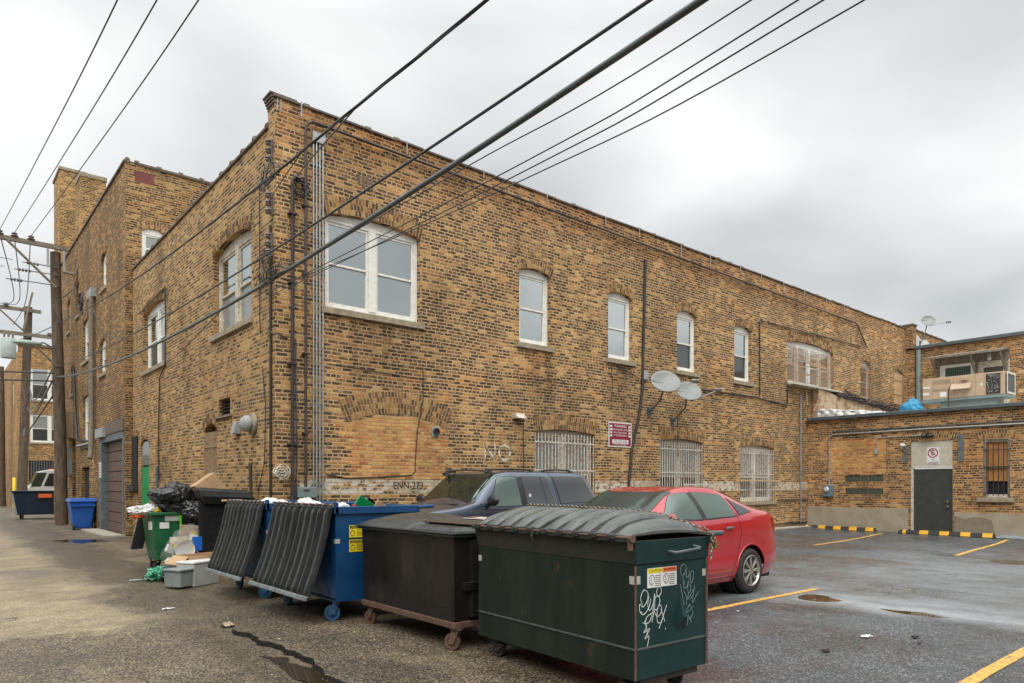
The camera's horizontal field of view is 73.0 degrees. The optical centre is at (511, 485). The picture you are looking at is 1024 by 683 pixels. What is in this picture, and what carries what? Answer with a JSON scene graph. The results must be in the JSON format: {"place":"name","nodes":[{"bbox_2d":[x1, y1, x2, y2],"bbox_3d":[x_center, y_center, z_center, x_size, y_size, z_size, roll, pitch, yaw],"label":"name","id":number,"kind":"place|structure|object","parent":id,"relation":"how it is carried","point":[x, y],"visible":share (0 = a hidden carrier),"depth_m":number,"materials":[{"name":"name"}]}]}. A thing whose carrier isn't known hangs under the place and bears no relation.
{"place":"outdoors","nodes":[
{"label":"outdoors","id":0,"kind":"place"},
{"bbox_2d":[0,515,312,682],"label":"alley","id":1,"kind":"structure","parent":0,"point":[70,612],"depth_m":7.34,"materials":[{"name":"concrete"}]},
{"bbox_2d":[144,566,164,580],"bbox_3d":[-5.560,1.377,10.862,0.400,0.235,0.337,0,0,-40],"label":"plastic bag","id":2,"kind":"object","parent":1,"relation":"on","point":[155,573],"visible":0.69,"depth_m":10.76,"materials":[{"name":"plastic"}]},
{"bbox_2d":[248,651,333,682],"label":"gutter water","id":3,"kind":"structure","parent":1,"relation":"on","point":[301,673],"depth_m":5.71,"materials":[{"name":"brown liquid"}]},
{"bbox_2d":[0,497,1023,682],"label":"parking lot","id":4,"kind":"structure","parent":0,"point":[784,639],"depth_m":7.37,"materials":[{"name":"asphalt"}]},
{"bbox_2d":[0,366,5,505],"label":"utility pole","id":5,"kind":"object","parent":4,"relation":"on","point":[2,457],"visible":0.93,"depth_m":49.44,"materials":[{"name":"brown wood"}]},
{"bbox_2d":[0,292,51,490],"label":"utility pole","id":6,"kind":"object","parent":4,"relation":"on","point":[7,347],"visible":0.79,"depth_m":40.82,"materials":[{"name":"brown wood"}]},
{"bbox_2d":[4,344,53,505],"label":"brick building","id":7,"kind":"structure","parent":4,"relation":"on","point":[41,446],"depth_m":47.78,"materials":[{"name":"brown brick"}]},
{"bbox_2d":[30,368,52,402],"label":"window","id":8,"kind":"structure","parent":7,"relation":"in","point":[35,386],"depth_m":47.63,"materials":[{"name":"white paint"}]},
{"bbox_2d":[29,414,53,444],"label":"window","id":9,"kind":"structure","parent":7,"relation":"in","point":[42,432],"depth_m":47.72,"materials":[{"name":"white paint"}]},
{"bbox_2d":[9,490,53,518],"bbox_3d":[-21.177,0.870,31.202,2.350,1.260,1.300,0,0,-40],"label":"dumpster","id":10,"kind":"object","parent":4,"relation":"on","point":[32,502],"visible":0.64,"depth_m":30.54,"materials":[{"name":"blue paint"}]},
{"bbox_2d":[0,229,78,524],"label":"utility pole","id":11,"kind":"object","parent":4,"relation":"on","point":[60,463],"visible":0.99,"depth_m":26.21,"materials":[{"name":"brown wood"}]},
{"bbox_2d":[13,245,30,324],"bbox_3d":[-23.510,-9.075,33.218,0.239,0.685,18.524,0,0,-37],"label":"wire","id":12,"kind":"object","parent":11,"relation":"attached to","point":[27,286],"visible":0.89,"depth_m":30.90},
{"bbox_2d":[0,379,53,381],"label":"side wire","id":13,"kind":"object","parent":11,"relation":"attached to","point":[27,380],"visible":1,"depth_m":25.64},
{"bbox_2d":[0,371,53,373],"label":"side wire","id":14,"kind":"object","parent":11,"relation":"attached to","point":[28,372],"visible":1,"depth_m":25.68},
{"bbox_2d":[23,395,52,435],"bbox_3d":[-23.219,-3.048,33.349,0.706,1.559,18.518,0,0,-39],"label":"drop cable","id":15,"kind":"object","parent":11,"relation":"attached to","point":[37,417],"visible":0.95,"depth_m":28.70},
{"bbox_2d":[27,382,52,414],"bbox_3d":[-23.136,-4.040,33.545,0.177,1.377,18.527,0,0,-37],"label":"wire","id":16,"kind":"object","parent":11,"relation":"attached to","point":[41,401],"visible":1,"depth_m":29.30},
{"bbox_2d":[0,0,117,228],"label":"wire","id":17,"kind":"object","parent":11,"relation":"attached to","point":[108,18],"visible":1,"depth_m":12.55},
{"bbox_2d":[15,0,157,231],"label":"wire","id":18,"kind":"object","parent":11,"relation":"attached to","point":[97,99],"visible":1,"depth_m":12.63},
{"bbox_2d":[31,0,198,235],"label":"wire","id":19,"kind":"object","parent":11,"relation":"attached to","point":[193,7],"visible":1,"depth_m":12.89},
{"bbox_2d":[19,0,488,339],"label":"overhead cable","id":20,"kind":"object","parent":11,"relation":"attached to","point":[424,51],"visible":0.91,"depth_m":8.43,"materials":[{"name":"rubber"}]},
{"bbox_2d":[257,161,280,191],"bbox_3d":[-3.564,-4.501,10.100,0.093,0.337,0.850,0,0,-40],"label":"cable coil","id":21,"kind":"object","parent":20,"relation":"hanging from","point":[266,184],"visible":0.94,"depth_m":10.04,"materials":[{"name":"rubber"}]},
{"bbox_2d":[59,0,652,366],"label":"overhead cable","id":22,"kind":"object","parent":11,"relation":"attached to","point":[587,42],"visible":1,"depth_m":6.59,"materials":[{"name":"rubber"}]},
{"bbox_2d":[56,0,708,377],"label":"overhead cable","id":23,"kind":"object","parent":11,"relation":"attached to","point":[639,41],"visible":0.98,"depth_m":6.00,"materials":[{"name":"rubber"}]},
{"bbox_2d":[259,259,292,285],"bbox_3d":[-3.333,-2.970,9.703,0.091,0.212,1.149,0,0,-40],"label":"cable coil","id":24,"kind":"object","parent":23,"relation":"hanging from","point":[279,265],"visible":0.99,"depth_m":9.70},
{"bbox_2d":[27,469,53,490],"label":"parked truck","id":25,"kind":"object","parent":4,"relation":"on","point":[41,480],"visible":0.23,"depth_m":43.23,"materials":[{"name":"white paint"}]},
{"bbox_2d":[54,539,106,542],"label":"puddle","id":26,"kind":"object","parent":4,"relation":"on","point":[80,541],"visible":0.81,"depth_m":18.55,"materials":[{"name":"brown liquid"}]},
{"bbox_2d":[66,498,96,529],"bbox_3d":[-14.562,0.969,23.386,0.825,1.058,0.920,0,0,-40],"label":"recycling cart","id":27,"kind":"object","parent":4,"relation":"on","point":[81,511],"visible":0.91,"depth_m":23.10,"materials":[{"name":"blue plastic"}]},
{"bbox_2d":[52,157,209,537],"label":"brick building","id":28,"kind":"structure","parent":4,"relation":"on","point":[110,234],"depth_m":22.34,"materials":[{"name":"brick"}]},
{"bbox_2d":[66,411,73,474],"bbox_3d":[-17.652,-1.650,27.374,0.350,2.500,1.200,0,0,-40],"label":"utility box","id":29,"kind":"object","parent":28,"relation":"attached to","point":[69,424],"visible":0.52,"depth_m":27.00,"materials":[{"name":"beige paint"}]},
{"bbox_2d":[81,310,88,365],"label":"window","id":30,"kind":"structure","parent":28,"relation":"in","point":[86,315],"depth_m":25.28,"materials":[{"name":"white paint"}]},
{"bbox_2d":[81,388,88,448],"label":"window","id":31,"kind":"structure","parent":28,"relation":"in","point":[86,391],"depth_m":25.31,"materials":[{"name":"glass"}]},
{"bbox_2d":[85,469,88,497],"bbox_3d":[-15.337,0.450,25.140,0.060,2.100,1.560,0,0,-40],"label":"door","id":32,"kind":"structure","parent":28,"relation":"in","point":[86,470],"depth_m":25.46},
{"bbox_2d":[97,332,105,378],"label":"window","id":33,"kind":"structure","parent":28,"relation":"in","point":[103,335],"depth_m":22.80,"materials":[{"name":"white paint"}]},
{"bbox_2d":[98,245,106,294],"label":"window","id":34,"kind":"structure","parent":28,"relation":"in","point":[104,248],"depth_m":22.63,"materials":[{"name":"white paint"}]},
{"bbox_2d":[81,418,124,537],"bbox_3d":[-12.629,-0.215,21.472,0.700,3.470,4.100,0,0,-40],"label":"garage door","id":35,"kind":"structure","parent":28,"relation":"in","point":[111,443],"depth_m":21.98,"materials":[{"name":"grey metal"}]},
{"bbox_2d":[136,221,167,255],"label":"window","id":36,"kind":"structure","parent":28,"relation":"in","point":[149,237],"depth_m":20.46,"materials":[{"name":"white paint"}]},
{"bbox_2d":[142,512,181,567],"bbox_3d":[-5.800,0.980,12.435,1.480,1.040,0.840,0,0,-40],"label":"dumpster","id":37,"kind":"object","parent":4,"relation":"on","point":[161,529],"visible":0.27,"depth_m":11.85,"materials":[{"name":"green plastic"}]},
{"bbox_2d":[130,518,144,548],"bbox_3d":[-6.637,0.845,12.388,0.340,0.590,0.090,0,0,-40],"label":"panel","id":38,"kind":"object","parent":37,"relation":"hanging from","point":[138,541],"visible":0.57,"depth_m":12.35,"materials":[{"name":"plastic"}]},
{"bbox_2d":[126,503,157,516],"bbox_3d":[-6.307,0.428,11.870,0.493,0.242,0.488,0,0,-5],"label":"plastic bag","id":39,"kind":"object","parent":37,"relation":"on","point":[145,509],"visible":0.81,"depth_m":11.71,"materials":[{"name":"plastic"}]},
{"bbox_2d":[147,481,198,512],"bbox_3d":[-5.893,0.234,12.036,0.857,0.619,0.687,0,0,-40],"label":"rubbish bag","id":40,"kind":"object","parent":37,"relation":"on","point":[170,496],"visible":0.79,"depth_m":11.82,"materials":[{"name":"black plastic"}]},
{"bbox_2d":[164,531,201,565],"bbox_3d":[-5.339,1.057,11.326,0.775,0.868,0.737,0,0,-40],"label":"recycling bag","id":41,"kind":"object","parent":4,"relation":"on","point":[184,545],"visible":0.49,"depth_m":11.07,"materials":[{"name":"grey"}]},
{"bbox_2d":[178,525,197,550],"bbox_3d":[-5.362,0.950,11.639,0.095,0.595,0.552,0,0,44],"label":"carton","id":42,"kind":"object","parent":41,"relation":"on","point":[185,530],"visible":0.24,"depth_m":11.53,"materials":[{"name":"cardboard"}]},
{"bbox_2d":[162,558,218,587],"bbox_3d":[-4.799,1.317,10.360,0.360,0.365,0.770,0,0,20],"label":"storage box","id":43,"kind":"object","parent":4,"relation":"on","point":[189,573],"visible":0.9,"depth_m":10.19,"materials":[{"name":"grey plastic"}]},
{"bbox_2d":[165,552,229,579],"bbox_3d":[-4.913,1.290,10.811,0.400,0.420,0.850,0,0,33],"label":"open carton","id":44,"kind":"object","parent":4,"relation":"on","point":[173,559],"visible":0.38,"depth_m":10.63,"materials":[{"name":"cardboard"}]},
{"bbox_2d":[194,487,254,552],"bbox_3d":[-4.787,0.747,11.511,0.927,1.426,0.452,0,0,-40],"label":"dumpster","id":45,"kind":"object","parent":4,"relation":"on","point":[212,502],"visible":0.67,"depth_m":11.25,"materials":[{"name":"black plastic"}]},
{"bbox_2d":[190,472,226,491],"bbox_3d":[-5.285,0.170,12.228,0.737,0.802,0.399,0,0,-40],"label":"carton","id":46,"kind":"object","parent":45,"relation":"on","point":[211,480],"visible":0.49,"depth_m":12.07,"materials":[{"name":"cardboard"}]},
{"bbox_2d":[179,515,197,528],"bbox_3d":[-5.506,0.797,12.061,0.535,0.565,0.050,0,0,-40],"label":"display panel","id":47,"kind":"object","parent":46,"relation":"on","point":[182,521],"visible":0.06,"depth_m":11.91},
{"bbox_2d":[248,463,252,494],"bbox_3d":[-4.699,0.550,12.492,0.055,1.907,0.241,0,0,-2],"label":"plank","id":48,"kind":"object","parent":4,"relation":"on","point":[250,477],"visible":0.36,"depth_m":12.41,"materials":[{"name":"brown wood"}]},
{"bbox_2d":[205,499,354,597],"bbox_3d":[-3.334,0.845,9.896,1.655,1.310,1.540,0,0,-40],"label":"dumpster","id":49,"kind":"object","parent":4,"relation":"on","point":[239,546],"visible":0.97,"depth_m":9.32,"materials":[{"name":"blue paint"}]},
{"bbox_2d":[261,497,287,502],"bbox_3d":[-3.318,0.334,9.639,0.441,0.337,0.498,0,0,-9],"label":"plastic bag","id":50,"kind":"object","parent":49,"relation":"in","point":[271,500],"visible":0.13,"depth_m":9.57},
{"bbox_2d":[249,501,433,620],"bbox_3d":[-2.117,0.845,8.457,1.655,1.310,1.770,0,0,-40],"label":"dumpster","id":51,"kind":"object","parent":4,"relation":"on","point":[313,549],"visible":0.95,"depth_m":7.74,"materials":[{"name":"blue paint"}]},
{"bbox_2d":[297,497,322,503],"bbox_3d":[-2.526,0.306,8.604,0.397,0.317,0.441,0,0,-40],"label":"plastic bag","id":52,"kind":"object","parent":51,"relation":"in","point":[306,500],"visible":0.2,"depth_m":8.55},
{"bbox_2d":[355,512,488,649],"bbox_3d":[-0.706,0.898,7.165,1.065,1.205,1.855,0,0,-40],"label":"dumpster","id":53,"kind":"object","parent":4,"relation":"on","point":[422,566],"visible":0.78,"depth_m":6.64,"materials":[{"name":"black paint"}]},
{"bbox_2d":[407,468,595,516],"bbox_3d":[-0.636,0.616,11.903,4.580,1.808,2.332,0,0,-40],"label":"parked suv","id":54,"kind":"object","parent":4,"relation":"on","point":[489,492],"visible":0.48,"depth_m":11.58,"materials":[{"name":"blue paint"}]},
{"bbox_2d":[128,90,946,535],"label":"brick building","id":55,"kind":"structure","parent":4,"relation":"on","point":[520,326],"depth_m":15.15,"materials":[{"name":"brown brick"}]},
{"bbox_2d":[128,429,138,490],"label":"narrow window","id":56,"kind":"structure","parent":55,"relation":"in","point":[134,487],"depth_m":19.68,"materials":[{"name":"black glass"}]},
{"bbox_2d":[142,441,148,505],"bbox_3d":[-9.997,0.150,19.048,0.150,2.700,1.000,0,0,-40],"label":"green door","id":57,"kind":"structure","parent":55,"relation":"in","point":[145,446],"depth_m":19.05,"materials":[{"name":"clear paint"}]},
{"bbox_2d":[140,289,164,376],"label":"window","id":58,"kind":"structure","parent":55,"relation":"in","point":[156,331],"depth_m":18.49,"materials":[{"name":"white paint"}]},
{"bbox_2d":[164,312,219,362],"bbox_3d":[-6.810,-2.925,14.384,0.122,0.267,6.790,0,0,-34],"label":"drop cable","id":59,"kind":"object","parent":55,"relation":"attached to","point":[192,339],"visible":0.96,"depth_m":13.53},
{"bbox_2d":[209,215,252,342],"bbox_3d":[-5.478,-4.048,13.650,0.260,2.136,2.420,0,0,-40],"label":"window","id":60,"kind":"structure","parent":55,"relation":"in","point":[237,255],"depth_m":13.67,"materials":[{"name":"glass"}]},
{"bbox_2d":[294,111,353,179],"bbox_3d":[-2.848,-4.850,10.043,0.081,0.918,4.330,0,0,-26],"label":"drop cable","id":61,"kind":"object","parent":55,"relation":"attached to","point":[344,120],"visible":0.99,"depth_m":9.37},
{"bbox_2d":[321,195,424,329],"bbox_3d":[-2.638,-4.217,13.156,2.202,2.235,0.240,0,0,-40],"label":"window","id":62,"kind":"structure","parent":55,"relation":"in","point":[379,283],"depth_m":13.14,"materials":[{"name":"white paint"}]},
{"bbox_2d":[266,0,798,293],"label":"overhead cable","id":63,"kind":"object","parent":55,"relation":"attached to","point":[739,36],"visible":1,"depth_m":6.10,"materials":[{"name":"rubber"}]},
{"bbox_2d":[516,258,554,352],"bbox_3d":[0.493,-4.108,15.804,1.163,2.056,0.240,0,0,-40],"label":"window","id":64,"kind":"structure","parent":55,"relation":"in","point":[532,284],"depth_m":15.87,"materials":[{"name":"glass"}]},
{"bbox_2d":[266,0,823,295],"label":"overhead cable","id":65,"kind":"object","parent":55,"relation":"attached to","point":[771,31],"visible":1,"depth_m":5.94,"materials":[{"name":"rubber"}]},
{"bbox_2d":[346,0,751,236],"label":"overhead cable","id":66,"kind":"object","parent":55,"relation":"attached to","point":[709,26],"visible":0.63,"depth_m":6.18,"materials":[{"name":"rubber"}]},
{"bbox_2d":[532,416,596,491],"bbox_3d":[1.231,-0.482,16.448,2.160,2.305,0.270,0,0,-40],"label":"window","id":67,"kind":"structure","parent":55,"relation":"in","point":[554,449],"depth_m":16.44,"materials":[{"name":"beige paint"}]},
{"bbox_2d":[265,0,864,291],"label":"overhead cable","id":68,"kind":"object","parent":55,"relation":"attached to","point":[828,20],"visible":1,"depth_m":5.70,"materials":[{"name":"rubber"}]},
{"bbox_2d":[608,421,631,447],"bbox_3d":[2.758,-1.285,17.616,0.880,0.630,0.017,0,0,-40],"label":"warning sign","id":69,"kind":"object","parent":55,"relation":"attached to","point":[619,434],"visible":1,"depth_m":17.59,"materials":[{"name":"metal"}]},
{"bbox_2d":[605,283,635,366],"bbox_3d":[2.730,-4.103,17.695,1.163,2.046,0.240,0,0,-40],"label":"window","id":70,"kind":"structure","parent":55,"relation":"in","point":[618,305],"depth_m":17.78,"materials":[{"name":"glass"}]},
{"bbox_2d":[647,371,698,416],"bbox_3d":[4.016,-2.392,17.719,1.393,1.124,0.823,0,0,33],"label":"satellite dish","id":71,"kind":"object","parent":55,"relation":"attached to","point":[667,381],"visible":1,"depth_m":17.71,"materials":[{"name":"grey paint"}]},
{"bbox_2d":[658,427,704,486],"bbox_3d":[4.713,-0.472,19.392,2.160,2.285,0.270,0,0,-40],"label":"window","id":72,"kind":"structure","parent":55,"relation":"in","point":[679,459],"depth_m":19.38,"materials":[{"name":"beige paint"}]},
{"bbox_2d":[675,303,699,377],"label":"window","id":73,"kind":"structure","parent":55,"relation":"in","point":[685,322],"depth_m":19.63,"materials":[{"name":"glass"}]},
{"bbox_2d":[671,382,722,425],"bbox_3d":[4.802,-2.194,18.364,1.409,1.128,0.848,0,0,31],"label":"satellite dish","id":74,"kind":"object","parent":55,"relation":"attached to","point":[692,391],"visible":0.95,"depth_m":18.31,"materials":[{"name":"grey paint"}]},
{"bbox_2d":[732,319,753,386],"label":"window","id":75,"kind":"structure","parent":55,"relation":"in","point":[740,334],"depth_m":21.46,"materials":[{"name":"white paint"}]},
{"bbox_2d":[739,438,776,504],"bbox_3d":[7.730,-0.428,21.942,2.180,2.096,0.270,0,0,-40],"label":"window","id":76,"kind":"structure","parent":55,"relation":"in","point":[754,460],"depth_m":21.97,"materials":[{"name":"white paint"}]},
{"bbox_2d":[786,332,842,410],"bbox_3d":[10.651,-3.873,24.151,3.754,2.763,0.610,0,0,-40],"label":"window","id":77,"kind":"structure","parent":55,"relation":"in","point":[809,366],"depth_m":24.07,"materials":[{"name":"white paint"}]},
{"bbox_2d":[859,355,872,398],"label":"window","id":78,"kind":"structure","parent":55,"relation":"in","point":[865,373],"depth_m":27.11,"materials":[{"name":"beige paint"}]},
{"bbox_2d":[893,364,904,405],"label":"window","id":79,"kind":"structure","parent":55,"relation":"in","point":[898,379],"depth_m":29.10,"materials":[{"name":"beige paint"}]},
{"bbox_2d":[471,506,723,682],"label":"dumpster","id":80,"kind":"object","parent":4,"relation":"on","point":[622,595],"visible":1,"depth_m":5.08,"materials":[{"name":"green paint"}]},
{"bbox_2d":[527,503,717,561],"bbox_3d":[0.793,0.367,5.708,1.863,0.402,0.145,0,0,42],"label":"chain","id":81,"kind":"object","parent":80,"relation":"hanging from","point":[714,544],"visible":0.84,"depth_m":5.33,"materials":[{"name":"metal"}]},
{"bbox_2d":[582,486,775,593],"bbox_3d":[1.840,0.782,9.479,4.450,1.535,2.009,0,0,-40],"label":"parked car","id":82,"kind":"object","parent":4,"relation":"on","point":[744,551],"visible":0.47,"depth_m":9.33,"materials":[{"name":"red paint"}]},
{"bbox_2d":[708,588,817,610],"bbox_3d":[2.524,1.498,8.452,4.972,0.006,0.109,0,0,-40],"label":"painted line","id":83,"kind":"object","parent":4,"relation":"on","point":[750,601],"visible":0.53,"depth_m":9.06,"materials":[{"name":"yellow paint"}]},
{"bbox_2d":[775,526,809,529],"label":"concrete kerb","id":84,"kind":"structure","parent":4,"relation":"on","point":[785,527],"depth_m":22.35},
{"bbox_2d":[798,594,842,601],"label":"puddle","id":85,"kind":"object","parent":4,"relation":"on","point":[817,598],"visible":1,"depth_m":9.22,"materials":[{"name":"brown liquid"}]},
{"bbox_2d":[805,525,876,531],"bbox_3d":[10.658,1.393,22.631,0.168,0.114,2.396,0,0,-40],"label":"wheel stop","id":86,"kind":"object","parent":4,"relation":"on","point":[848,528],"visible":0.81,"depth_m":22.39,"materials":[{"name":"concrete"}]},
{"bbox_2d":[880,608,947,617],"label":"puddle","id":87,"kind":"object","parent":4,"relation":"on","point":[916,613],"visible":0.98,"depth_m":8.15,"materials":[{"name":"brown liquid"}]},
{"bbox_2d":[807,401,1023,535],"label":"annex building","id":88,"kind":"structure","parent":4,"relation":"on","point":[976,483],"depth_m":21.26,"materials":[{"name":"brick"}]},
{"bbox_2d":[823,485,833,496],"bbox_3d":[10.655,0.190,23.316,0.200,0.380,0.330,0,0,-40],"label":"electric meter","id":89,"kind":"object","parent":88,"relation":"attached to","point":[828,490],"visible":1,"depth_m":23.25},
{"bbox_2d":[818,409,884,416],"bbox_3d":[11.940,-2.448,23.453,1.621,0.432,2.503,0,0,-40],"label":"roof membrane","id":90,"kind":"object","parent":88,"relation":"on","point":[828,412],"visible":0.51,"depth_m":23.39,"materials":[{"name":"silver metal"}]},
{"bbox_2d":[812,389,894,417],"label":"parapet wall","id":91,"kind":"structure","parent":88,"relation":"on","point":[828,400],"depth_m":24.91,"materials":[{"name":"beige paint"}]},
{"bbox_2d":[843,390,898,410],"bbox_3d":[14.275,-3.172,26.953,5.798,0.645,0.274,0,0,-40],"label":"cable bundle","id":92,"kind":"object","parent":91,"relation":"on","point":[864,399],"visible":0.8,"depth_m":26.51,"materials":[{"name":"black metal"}]},
{"bbox_2d":[899,398,923,410],"bbox_3d":[13.418,-2.521,23.193,0.578,0.841,0.786,0,0,-40],"label":"blue tarp","id":93,"kind":"object","parent":88,"relation":"on","point":[912,404],"visible":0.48,"depth_m":23.03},
{"bbox_2d":[911,466,952,531],"bbox_3d":[12.793,0.470,21.057,0.150,2.060,1.160,0,0,-40],"label":"door","id":94,"kind":"structure","parent":88,"relation":"in","point":[931,489],"depth_m":21.04,"materials":[{"name":"grey paint"}]},
{"bbox_2d":[927,447,938,464],"bbox_3d":[12.778,-0.895,20.993,0.012,0.530,0.340,0,0,-40],"label":"no parking sign","id":95,"kind":"object","parent":88,"relation":"attached to","point":[932,455],"visible":1,"depth_m":21.00,"materials":[{"name":"white metal"}]},
{"bbox_2d":[906,331,1023,408],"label":"building","id":96,"kind":"structure","parent":88,"relation":"on","point":[969,356],"depth_m":27.82,"materials":[{"name":"brick"}]},
{"bbox_2d":[919,315,951,344],"bbox_3d":[18.010,-6.550,29.347,1.581,1.341,0.337,0,0,-12],"label":"satellite dish","id":97,"kind":"object","parent":96,"relation":"on","point":[929,320],"visible":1,"depth_m":29.31,"materials":[{"name":"grey paint"}]},
{"bbox_2d":[940,362,974,377],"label":"window","id":98,"kind":"structure","parent":96,"relation":"in","point":[965,368],"depth_m":28.09,"materials":[{"name":"white paint"}]},
{"bbox_2d":[978,359,1009,402],"bbox_3d":[18.916,-3.800,27.158,0.060,2.200,1.050,0,0,-40],"label":"door","id":99,"kind":"structure","parent":96,"relation":"in","point":[995,365],"depth_m":27.16,"materials":[{"name":"beige paint"}]},
{"bbox_2d":[921,371,1015,407],"bbox_3d":[14.808,-2.905,22.539,1.120,1.290,2.420,0,0,-40],"label":"rooftop unit","id":100,"kind":"object","parent":88,"relation":"on","point":[980,389],"visible":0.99,"depth_m":22.14,"materials":[{"name":"beige paint"}]},
{"bbox_2d":[976,439,1014,501],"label":"boarded window","id":101,"kind":"structure","parent":88,"relation":"in","point":[996,452],"depth_m":19.78,"materials":[{"name":"orange wood"}]},
{"bbox_2d":[898,529,995,537],"bbox_3d":[12.533,1.393,20.026,0.168,0.114,2.496,0,0,-40],"label":"wheel stop","id":102,"kind":"object","parent":4,"relation":"on","point":[965,534],"visible":1,"depth_m":19.90,"materials":[{"name":"concrete"}]},
{"bbox_2d":[956,540,1007,555],"bbox_3d":[11.411,1.480,16.680,5.451,0.035,0.108,0,0,-45],"label":"painted line","id":103,"kind":"object","parent":4,"relation":"on","point":[981,548],"visible":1,"depth_m":16.29,"materials":[{"name":"yellow paint"}]},
{"bbox_2d":[958,647,1023,682],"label":"painted line","id":104,"kind":"object","parent":4,"relation":"on","point":[987,671],"visible":1,"depth_m":5.65,"materials":[{"name":"yellow paint"}]},
{"bbox_2d":[990,559,1023,564],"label":"puddle","id":105,"kind":"object","parent":4,"relation":"on","point":[1016,562],"visible":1,"depth_m":13.73,"materials":[{"name":"brown liquid"}]},
{"bbox_2d":[996,534,1023,538],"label":"wheel stop","id":106,"kind":"object","parent":4,"relation":"on","point":[1010,536],"visible":0.89,"depth_m":18.90,"materials":[{"name":"grey concrete"}]},
{"bbox_2d":[0,0,1023,468],"label":"sky","id":107,"kind":"structure","parent":0,"point":[872,163],"materials":[{"name":"grey"}]},
{"bbox_3d":[-5.634,0.408,12.290,0.712,0.344,0.794,0,0,-40],"label":"rubbish bag","id":108,"kind":"object","parent":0,"visible":0},
{"bbox_2d":[181,500,197,524],"bbox_3d":[-5.384,0.462,11.877,0.575,0.476,0.447,0,0,-40],"label":"rubbish bag","id":109,"kind":"object","parent":108,"relation":"on","point":[189,511],"visible":0.52,"depth_m":11.70,"materials":[{"name":"black plastic"}]},
{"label":"rubbish bag","id":110,"kind":"object","parent":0,"visible":0},
{"bbox_2d":[354,495,373,505],"bbox_3d":[-1.718,0.230,8.041,0.058,0.232,0.273,0,0,38],"label":"carton","id":111,"kind":"object","parent":110,"relation":"on","point":[361,501],"visible":0.71,"depth_m":8.00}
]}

